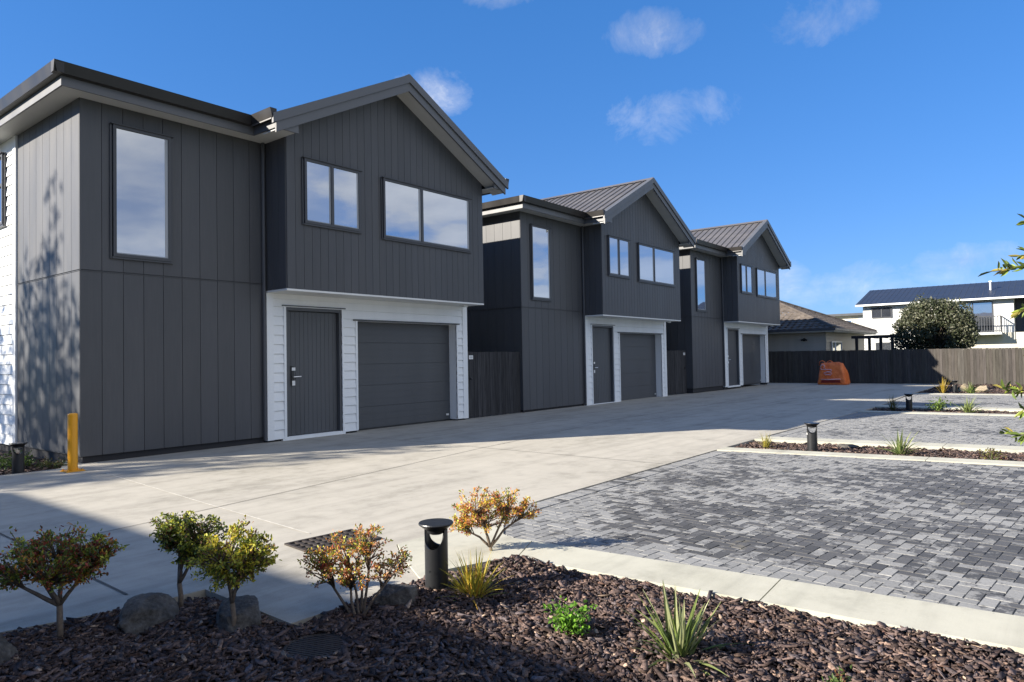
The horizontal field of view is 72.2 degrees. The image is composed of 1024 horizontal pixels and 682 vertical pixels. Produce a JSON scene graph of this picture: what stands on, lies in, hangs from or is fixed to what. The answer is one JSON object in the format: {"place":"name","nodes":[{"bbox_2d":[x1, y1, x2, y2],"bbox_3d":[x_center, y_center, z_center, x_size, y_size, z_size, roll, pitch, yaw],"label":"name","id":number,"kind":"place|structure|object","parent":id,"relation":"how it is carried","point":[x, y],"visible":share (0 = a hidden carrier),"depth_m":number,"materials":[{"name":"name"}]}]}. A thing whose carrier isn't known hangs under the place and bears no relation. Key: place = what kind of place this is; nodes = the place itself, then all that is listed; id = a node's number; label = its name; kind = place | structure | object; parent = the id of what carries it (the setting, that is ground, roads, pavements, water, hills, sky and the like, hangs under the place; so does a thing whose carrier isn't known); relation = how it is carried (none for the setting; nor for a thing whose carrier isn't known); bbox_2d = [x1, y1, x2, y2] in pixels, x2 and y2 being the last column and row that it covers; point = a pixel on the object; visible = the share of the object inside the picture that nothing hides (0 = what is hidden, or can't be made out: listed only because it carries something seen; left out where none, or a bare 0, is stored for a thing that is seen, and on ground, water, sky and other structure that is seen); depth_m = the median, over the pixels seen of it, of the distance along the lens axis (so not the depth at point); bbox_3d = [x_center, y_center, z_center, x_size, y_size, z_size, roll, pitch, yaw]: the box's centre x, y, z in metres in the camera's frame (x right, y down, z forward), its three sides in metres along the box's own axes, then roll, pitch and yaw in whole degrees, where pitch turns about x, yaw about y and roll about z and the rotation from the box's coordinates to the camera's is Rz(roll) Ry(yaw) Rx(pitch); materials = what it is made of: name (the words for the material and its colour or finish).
{"place":"outdoors","nodes":[
{"label":"outdoors","id":0,"kind":"place"},
{"bbox_2d":[0,383,940,632],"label":"driveway","id":1,"kind":"structure","parent":0,"point":[399,483],"depth_m":8.15,"materials":[{"name":"concrete"}]},
{"bbox_2d":[60,413,84,472],"bbox_3d":[-5.720,1.317,9.137,0.220,0.749,0.220,-2,-2,38],"label":"safety post","id":2,"kind":"object","parent":1,"relation":"on","point":[72,442],"visible":1,"depth_m":9.09,"materials":[{"name":"yellow metal"}]},
{"bbox_2d":[0,59,508,463],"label":"townhouse","id":3,"kind":"structure","parent":1,"relation":"on","point":[180,273],"depth_m":11.58,"materials":[{"name":"grey paint"}]},
{"bbox_2d":[0,152,5,227],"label":"window","id":4,"kind":"structure","parent":3,"relation":"in","point":[2,154],"depth_m":11.71,"materials":[{"name":"glass"}]},
{"bbox_2d":[109,122,173,263],"bbox_3d":[-5.520,-2.178,10.500,0.070,1.972,0.910,-2,-2,38],"label":"window","id":5,"kind":"structure","parent":3,"relation":"in","point":[140,160],"depth_m":10.48,"materials":[{"name":"glass"}]},
{"bbox_2d":[286,307,341,436],"bbox_3d":[-3.651,0.544,12.860,0.132,2.297,1.204,-2,-2,38],"label":"entrance door","id":6,"kind":"structure","parent":3,"relation":"in","point":[313,337],"depth_m":12.88,"materials":[{"name":"paint"}]},
{"bbox_2d":[301,156,362,233],"bbox_3d":[-3.168,-2.564,12.467,0.070,1.162,1.280,-2,-2,38],"label":"window","id":7,"kind":"structure","parent":3,"relation":"in","point":[331,193],"depth_m":12.42,"materials":[{"name":"glass"}]},
{"bbox_2d":[358,322,450,430],"bbox_3d":[-2.299,0.699,14.817,0.064,2.160,2.920,-2,-2,38],"label":"garage door","id":8,"kind":"structure","parent":3,"relation":"in","point":[404,375],"depth_m":14.77,"materials":[{"name":"metal"}]},
{"bbox_2d":[380,176,471,252],"bbox_3d":[-1.676,-2.522,14.340,0.070,1.192,2.550,-2,-2,38],"label":"window","id":9,"kind":"structure","parent":3,"relation":"in","point":[411,213],"depth_m":14.23,"materials":[{"name":"glass"}]},
{"bbox_2d":[284,529,381,554],"bbox_3d":[-1.341,1.505,5.280,0.420,0.012,0.580,-2,-2,44],"label":"drain grate","id":10,"kind":"object","parent":1,"relation":"on","point":[309,543],"visible":0.58,"depth_m":5.26,"materials":[{"name":"metal"}]},
{"bbox_2d":[467,177,695,412],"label":"townhouse","id":11,"kind":"structure","parent":1,"relation":"on","point":[581,306],"depth_m":19.79,"materials":[{"name":"paint"}]},
{"bbox_2d":[465,352,520,418],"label":"timber gate","id":12,"kind":"structure","parent":11,"relation":"attached to","point":[493,383],"depth_m":16.91,"materials":[{"name":"grey wood"}]},
{"bbox_2d":[529,223,551,301],"bbox_3d":[0.776,-2.040,18.427,0.070,1.972,0.910,-2,-2,38],"label":"window","id":13,"kind":"structure","parent":11,"relation":"in","point":[540,236],"depth_m":18.41,"materials":[{"name":"glass"}]},
{"bbox_2d":[592,325,613,403],"bbox_3d":[2.645,0.681,20.787,0.132,2.297,1.204,-2,-2,38],"label":"entrance door","id":14,"kind":"structure","parent":11,"relation":"in","point":[602,336],"depth_m":20.88,"materials":[{"name":"paint"}]},
{"bbox_2d":[607,235,630,278],"bbox_3d":[3.129,-2.427,20.394,0.070,1.162,1.280,-2,-2,38],"label":"window","id":15,"kind":"structure","parent":11,"relation":"in","point":[618,249],"depth_m":20.34,"materials":[{"name":"glass"}]},
{"bbox_2d":[620,333,655,400],"bbox_3d":[3.998,0.837,22.744,0.064,2.160,2.920,-2,-2,38],"label":"garage door","id":16,"kind":"structure","parent":11,"relation":"in","point":[637,351],"depth_m":22.83,"materials":[{"name":"metal"}]},
{"bbox_2d":[637,242,675,286],"bbox_3d":[4.620,-2.385,22.267,0.070,1.192,2.550,-2,-2,38],"label":"window","id":17,"kind":"structure","parent":11,"relation":"in","point":[655,265],"depth_m":22.18,"materials":[{"name":"glass"}]},
{"bbox_2d":[667,350,674,393],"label":"timber gate","id":18,"kind":"structure","parent":11,"relation":"attached to","point":[670,375],"depth_m":24.46,"materials":[{"name":"black wood"}]},
{"bbox_2d":[666,219,790,392],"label":"townhouse","id":19,"kind":"structure","parent":1,"relation":"on","point":[729,298],"depth_m":27.57,"materials":[{"name":"paint"}]},
{"bbox_2d":[674,350,686,393],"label":"timber gate","id":20,"kind":"structure","parent":19,"relation":"attached to","point":[680,371],"depth_m":25.07,"materials":[{"name":"black wood"}]},
{"bbox_2d":[695,257,706,311],"bbox_3d":[7.032,-2.073,26.053,0.070,1.972,0.910,-2,-2,38],"label":"window","id":21,"kind":"structure","parent":19,"relation":"in","point":[700,264],"depth_m":26.04,"materials":[{"name":"glass"}]},
{"bbox_2d":[728,329,739,385],"bbox_3d":[8.901,0.649,28.413,0.132,2.297,1.204,-2,-2,38],"label":"entrance door","id":22,"kind":"structure","parent":19,"relation":"in","point":[733,343],"depth_m":28.58,"materials":[{"name":"paint"}]},
{"bbox_2d":[740,263,752,294],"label":"window","id":23,"kind":"structure","parent":19,"relation":"in","point":[746,278],"depth_m":27.97,"materials":[{"name":"glass"}]},
{"bbox_2d":[742,335,760,384],"bbox_3d":[10.253,0.804,30.370,0.064,2.160,2.920,-2,-2,38],"label":"garage door","id":24,"kind":"structure","parent":19,"relation":"in","point":[750,343],"depth_m":30.57,"materials":[{"name":"metal"}]},
{"bbox_2d":[756,268,776,299],"bbox_3d":[10.876,-2.417,29.894,0.070,1.192,2.550,-2,-2,38],"label":"window","id":25,"kind":"structure","parent":19,"relation":"in","point":[766,280],"depth_m":29.83,"materials":[{"name":"glass"}]},
{"bbox_2d":[818,360,849,384],"bbox_3d":[14.040,1.366,30.642,1.198,1.064,0.940,-2,-2,38],"label":"skip bag","id":26,"kind":"object","parent":1,"relation":"on","point":[833,373],"visible":1,"depth_m":30.34,"materials":[{"name":"orange plastic"}]},
{"bbox_2d":[0,389,1023,681],"bbox_3d":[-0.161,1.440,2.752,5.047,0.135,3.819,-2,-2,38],"label":"bark mulch","id":27,"kind":"object","parent":0,"point":[165,643],"visible":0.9,"depth_m":3.31,"materials":[{"name":"brown wood"}]},
{"bbox_2d":[0,633,18,666],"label":"boulder","id":28,"kind":"object","parent":27,"relation":"on","point":[8,650],"visible":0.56,"depth_m":3.25,"materials":[{"name":"grey stone"}]},
{"bbox_2d":[0,449,35,469],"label":"leafy plant","id":29,"kind":"object","parent":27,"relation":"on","point":[28,461],"visible":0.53,"depth_m":9.56,"materials":[{"name":"green plant"}]},
{"bbox_2d":[9,442,27,473],"bbox_3d":[-6.428,1.557,9.136,0.206,0.467,0.206,0,-2,-30],"label":"bollard lamp","id":30,"kind":"object","parent":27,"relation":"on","point":[18,463],"visible":0.95,"depth_m":9.09,"materials":[{"name":"black metal"}]},
{"bbox_2d":[0,452,60,474],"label":"bark mulch","id":31,"kind":"object","parent":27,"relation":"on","point":[27,469],"visible":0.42,"depth_m":9.56,"materials":[{"name":"brown wood"}]},
{"bbox_2d":[30,456,66,468],"bbox_3d":[-6.295,1.675,9.589,0.516,0.214,0.403,0,-2,-30],"label":"leafy plant","id":32,"kind":"object","parent":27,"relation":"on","point":[45,464],"visible":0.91,"depth_m":9.57,"materials":[{"name":"green plant"}]},
{"bbox_2d":[0,521,129,640],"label":"shrub","id":33,"kind":"object","parent":27,"relation":"on","point":[67,562],"visible":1,"depth_m":3.50,"materials":[{"name":"green plant"}]},
{"bbox_2d":[118,592,178,638],"bbox_3d":[-1.957,1.456,3.753,0.300,0.178,0.403,-1,-2,-13],"label":"boulder","id":34,"kind":"object","parent":27,"relation":"on","point":[140,613],"visible":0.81,"depth_m":3.68,"materials":[{"name":"grey stone"}]},
{"bbox_2d":[149,510,228,606],"bbox_3d":[-1.824,1.260,3.993,0.472,0.605,0.349,-1,-2,16],"label":"shrub","id":35,"kind":"object","parent":27,"relation":"on","point":[182,537],"visible":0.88,"depth_m":3.96,"materials":[{"name":"green plant"}]},
{"bbox_2d":[184,514,281,625],"bbox_3d":[-1.439,1.231,3.623,0.438,0.635,0.365,-2,-2,33],"label":"shrub","id":36,"kind":"object","parent":27,"relation":"on","point":[220,560],"visible":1,"depth_m":3.59,"materials":[{"name":"green plant"}]},
{"bbox_2d":[215,595,261,632],"bbox_3d":[-1.454,1.461,3.741,0.275,0.169,0.307,-1,-2,16],"label":"boulder","id":37,"kind":"object","parent":27,"relation":"on","point":[248,612],"visible":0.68,"depth_m":3.68,"materials":[{"name":"grey stone"}]},
{"bbox_2d":[283,633,344,666],"bbox_3d":[-0.936,1.474,3.348,0.300,0.046,0.300,-2,-2,21],"label":"inspection cover","id":38,"kind":"object","parent":27,"relation":"on","point":[321,645],"visible":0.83,"depth_m":3.35,"materials":[{"name":"metal"}]},
{"bbox_2d":[297,523,412,616],"bbox_3d":[-0.841,1.258,3.745,0.614,0.551,0.348,-1,-1,0],"label":"shrub","id":39,"kind":"object","parent":27,"relation":"on","point":[348,577],"visible":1,"depth_m":3.75,"materials":[{"name":"orange plant"}]},
{"bbox_2d":[372,584,418,611],"bbox_3d":[-0.648,1.443,3.951,0.251,0.162,0.242,-2,-2,27],"label":"boulder","id":40,"kind":"object","parent":27,"relation":"on","point":[395,594],"visible":0.56,"depth_m":3.88,"materials":[{"name":"grey stone"}]},
{"bbox_2d":[418,518,452,599],"bbox_3d":[-0.444,1.295,4.121,0.206,0.467,0.206,-1,-2,15],"label":"bollard lamp","id":41,"kind":"object","parent":27,"relation":"on","point":[436,560],"visible":0.96,"depth_m":4.07,"materials":[{"name":"black metal"}]},
{"bbox_2d":[441,549,518,609],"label":"ornamental grass","id":42,"kind":"object","parent":27,"relation":"on","point":[473,586],"depth_m":4.05,"materials":[{"name":"green plant"}]},
{"bbox_2d":[543,595,597,641],"bbox_3d":[0.279,1.375,3.454,0.276,0.246,0.295,-1,-2,11],"label":"leafy plant","id":43,"kind":"object","parent":27,"relation":"on","point":[570,625],"visible":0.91,"depth_m":3.43,"materials":[{"name":"green plant"}]},
{"bbox_2d":[619,581,753,679],"bbox_3d":[0.733,1.325,3.200,0.619,0.483,0.724,-2,-2,38],"label":"flax","id":44,"kind":"object","parent":27,"relation":"on","point":[677,637],"visible":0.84,"depth_m":3.15,"materials":[{"name":"green plant"}]},
{"bbox_2d":[751,431,775,448],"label":"ornamental grass","id":45,"kind":"object","parent":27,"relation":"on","point":[766,443],"depth_m":10.36,"materials":[{"name":"yellow plant"}]},
{"bbox_2d":[804,422,819,450],"bbox_3d":[4.253,1.390,9.942,0.206,0.467,0.206,-2,-2,27],"label":"bollard lamp","id":46,"kind":"object","parent":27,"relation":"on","point":[812,442],"visible":0.93,"depth_m":9.89,"materials":[{"name":"black metal"}]},
{"bbox_2d":[821,664,852,681],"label":"leafy plant","id":47,"kind":"object","parent":27,"relation":"on","point":[836,678],"visible":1,"depth_m":2.77,"materials":[{"name":"green plant"}]},
{"bbox_2d":[735,441,1023,461],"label":"bark mulch","id":48,"kind":"object","parent":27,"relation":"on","point":[925,452],"visible":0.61,"depth_m":9.76,"materials":[{"name":"brown wood"}]},
{"bbox_2d":[836,444,858,448],"bbox_3d":[4.910,1.540,10.285,0.316,0.075,0.134,-2,-2,33],"label":"boulder","id":49,"kind":"object","parent":48,"relation":"on","point":[852,446],"visible":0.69,"depth_m":10.24,"materials":[{"name":"grey stone"}]},
{"bbox_2d":[978,448,1008,459],"bbox_3d":[6.025,1.429,8.783,0.328,0.212,0.301,-2,-2,38],"label":"leafy plant","id":50,"kind":"object","parent":48,"relation":"on","point":[992,455],"visible":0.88,"depth_m":8.78,"materials":[{"name":"green plant"}]},
{"bbox_2d":[887,396,900,410],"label":"ornamental grass","id":51,"kind":"object","parent":27,"relation":"on","point":[894,405],"depth_m":16.51,"materials":[{"name":"green plant"}]},
{"bbox_2d":[880,428,919,454],"bbox_3d":[5.207,1.491,9.444,0.619,0.653,0.701,-2,-2,38],"label":"flax","id":52,"kind":"object","parent":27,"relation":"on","point":[900,448],"visible":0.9,"depth_m":9.43,"materials":[{"name":"green plant"}]},
{"bbox_2d":[904,394,912,410],"bbox_3d":[9.318,1.469,16.467,0.206,0.467,0.206,-2,-2,32],"label":"bollard lamp","id":53,"kind":"object","parent":27,"relation":"on","point":[909,407],"visible":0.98,"depth_m":16.41,"materials":[{"name":"black metal"}]},
{"bbox_2d":[925,396,950,410],"bbox_3d":[9.868,1.469,16.240,0.542,0.386,0.569,-2,-2,26],"label":"leafy plant","id":54,"kind":"object","parent":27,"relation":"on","point":[939,406],"visible":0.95,"depth_m":16.16,"materials":[{"name":"green plant"}]},
{"bbox_2d":[934,378,949,392],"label":"ornamental grass","id":55,"kind":"object","parent":27,"relation":"on","point":[943,386],"depth_m":22.80,"materials":[{"name":"yellow plant"}]},
{"bbox_2d":[868,407,1018,413],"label":"bark mulch","id":56,"kind":"object","parent":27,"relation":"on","point":[948,411],"visible":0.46,"depth_m":16.07,"materials":[{"name":"brown wood"}]},
{"bbox_2d":[952,381,957,392],"bbox_3d":[14.590,1.538,23.109,0.206,0.467,0.206,-2,-2,35],"label":"bollard lamp","id":57,"kind":"object","parent":27,"relation":"on","point":[955,389],"visible":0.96,"depth_m":23.06,"materials":[{"name":"black metal"}]},
{"bbox_2d":[958,384,968,391],"bbox_3d":[15.349,1.619,23.807,0.421,0.349,0.264,-1,-1,-2],"label":"boulder","id":58,"kind":"object","parent":27,"relation":"on","point":[966,386],"visible":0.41,"depth_m":23.74,"materials":[{"name":"beige stone"}]},
{"bbox_2d":[950,398,983,412],"bbox_3d":[10.123,1.556,15.560,0.672,0.712,0.811,0,-2,-24],"label":"flax","id":59,"kind":"object","parent":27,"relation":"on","point":[968,408],"visible":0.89,"depth_m":15.57,"materials":[{"name":"green plant"}]},
{"bbox_2d":[961,382,980,393],"bbox_3d":[14.700,1.618,22.525,0.809,0.663,0.586,-1,-2,-11],"label":"flax","id":60,"kind":"object","parent":27,"relation":"on","point":[970,389],"visible":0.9,"depth_m":22.48,"materials":[{"name":"green plant"}]},
{"bbox_2d":[919,383,1023,393],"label":"bark mulch","id":61,"kind":"object","parent":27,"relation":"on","point":[994,389],"visible":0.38,"depth_m":24.60,"materials":[{"name":"brown wood"}]},
{"bbox_2d":[975,385,990,392],"bbox_3d":[15.594,1.617,23.230,0.542,0.294,0.453,-2,-2,27],"label":"boulder","id":62,"kind":"object","parent":27,"relation":"on","point":[983,388],"visible":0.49,"depth_m":23.12,"materials":[{"name":"beige stone"}]},
{"bbox_2d":[978,214,1023,444],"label":"sapling","id":63,"kind":"object","parent":27,"relation":"on","point":[1003,272],"visible":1,"depth_m":2.62,"materials":[{"name":"green plant"}]},
{"bbox_2d":[0,0,1023,313],"label":"sky","id":64,"kind":"structure","parent":0,"point":[880,143],"materials":[{"name":"blue"}]},
{"bbox_2d":[503,451,1023,616],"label":"parking bay","id":65,"kind":"object","parent":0,"point":[948,533],"visible":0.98,"depth_m":5.65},
{"bbox_2d":[768,412,1023,445],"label":"parking bay","id":66,"kind":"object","parent":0,"point":[961,429],"visible":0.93,"depth_m":12.37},
{"bbox_2d":[884,394,1023,407],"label":"parking bay","id":67,"kind":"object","parent":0,"point":[1003,401],"visible":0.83,"depth_m":19.27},
{"label":"ground","id":68,"kind":"structure","parent":0,"visible":0},
{"bbox_2d":[398,526,1023,653],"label":"kerb","id":69,"kind":"structure","parent":68,"relation":"on","point":[983,627],"depth_m":4.03,"materials":[{"name":"concrete"}]},
{"bbox_2d":[449,486,541,550],"bbox_3d":[-0.129,1.283,4.917,0.691,0.518,0.377,-1,-1,0],"label":"shrub","id":70,"kind":"object","parent":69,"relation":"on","point":[465,521],"visible":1,"depth_m":4.92,"materials":[{"name":"orange plant"}]},
{"bbox_2d":[768,300,877,350],"bbox_3d":[12.560,-0.064,40.935,14.080,4.714,9.260,-2,-2,38],"label":"bungalow","id":71,"kind":"object","parent":68,"relation":"on","point":[799,328],"visible":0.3,"depth_m":35.03,"materials":[{"name":"beige paint"}]},
{"bbox_2d":[831,341,841,350],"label":"window","id":72,"kind":"structure","parent":71,"relation":"in","point":[836,345],"depth_m":35.04,"materials":[{"name":"white glass"}]},
{"bbox_2d":[827,313,862,325],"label":"flat roofed house","id":73,"kind":"structure","parent":68,"relation":"on","point":[856,318],"depth_m":55.24,"materials":[{"name":"paint"}]},
{"bbox_2d":[717,447,1023,466],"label":"kerb","id":74,"kind":"structure","parent":68,"relation":"on","point":[940,459],"depth_m":9.03,"materials":[{"name":"concrete"}]},
{"bbox_2d":[851,335,908,349],"bbox_3d":[18.761,0.879,35.121,2.500,2.300,3.260,-2,-2,38],"label":"pergola","id":75,"kind":"object","parent":68,"relation":"on","point":[869,337],"visible":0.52,"depth_m":33.86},
{"bbox_2d":[754,436,1023,453],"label":"kerb","id":76,"kind":"structure","parent":68,"relation":"on","point":[970,447],"depth_m":10.24,"materials":[{"name":"concrete"}]},
{"bbox_2d":[768,348,1023,384],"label":"fence","id":77,"kind":"object","parent":68,"relation":"on","point":[975,366],"visible":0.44,"depth_m":30.12,"materials":[{"name":"wood"}]},
{"bbox_2d":[889,293,979,350],"bbox_3d":[19.835,-0.154,33.034,3.832,4.228,3.051,-2,-2,38],"label":"tree","id":78,"kind":"object","parent":68,"relation":"on","point":[921,325],"visible":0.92,"depth_m":32.40,"materials":[{"name":"green plant"}]},
{"bbox_2d":[855,280,1023,350],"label":"white house","id":79,"kind":"structure","parent":68,"relation":"on","point":[993,305],"depth_m":42.84,"materials":[{"name":"paint"}]},
{"bbox_2d":[871,307,891,317],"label":"window","id":80,"kind":"structure","parent":79,"relation":"in","point":[882,312],"depth_m":44.96,"materials":[{"name":"glass"}]},
{"bbox_2d":[876,342,890,350],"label":"window","id":81,"kind":"structure","parent":79,"relation":"in","point":[886,345],"depth_m":44.84,"materials":[{"name":"glass"}]},
{"bbox_2d":[951,301,993,331],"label":"window","id":82,"kind":"structure","parent":79,"relation":"in","point":[979,308],"depth_m":41.63,"materials":[{"name":"glass"}]},
{"bbox_2d":[858,410,1023,416],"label":"kerb","id":83,"kind":"structure","parent":68,"relation":"on","point":[943,413],"depth_m":15.22,"materials":[{"name":"concrete"}]},
{"bbox_2d":[876,405,1023,411],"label":"kerb","id":84,"kind":"structure","parent":68,"relation":"on","point":[955,408],"depth_m":16.56,"materials":[{"name":"concrete"}]},
{"bbox_2d":[912,393,1023,394],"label":"kerb","id":85,"kind":"structure","parent":68,"relation":"on","point":[963,394],"depth_m":21.92,"materials":[{"name":"concrete"}]}
]}

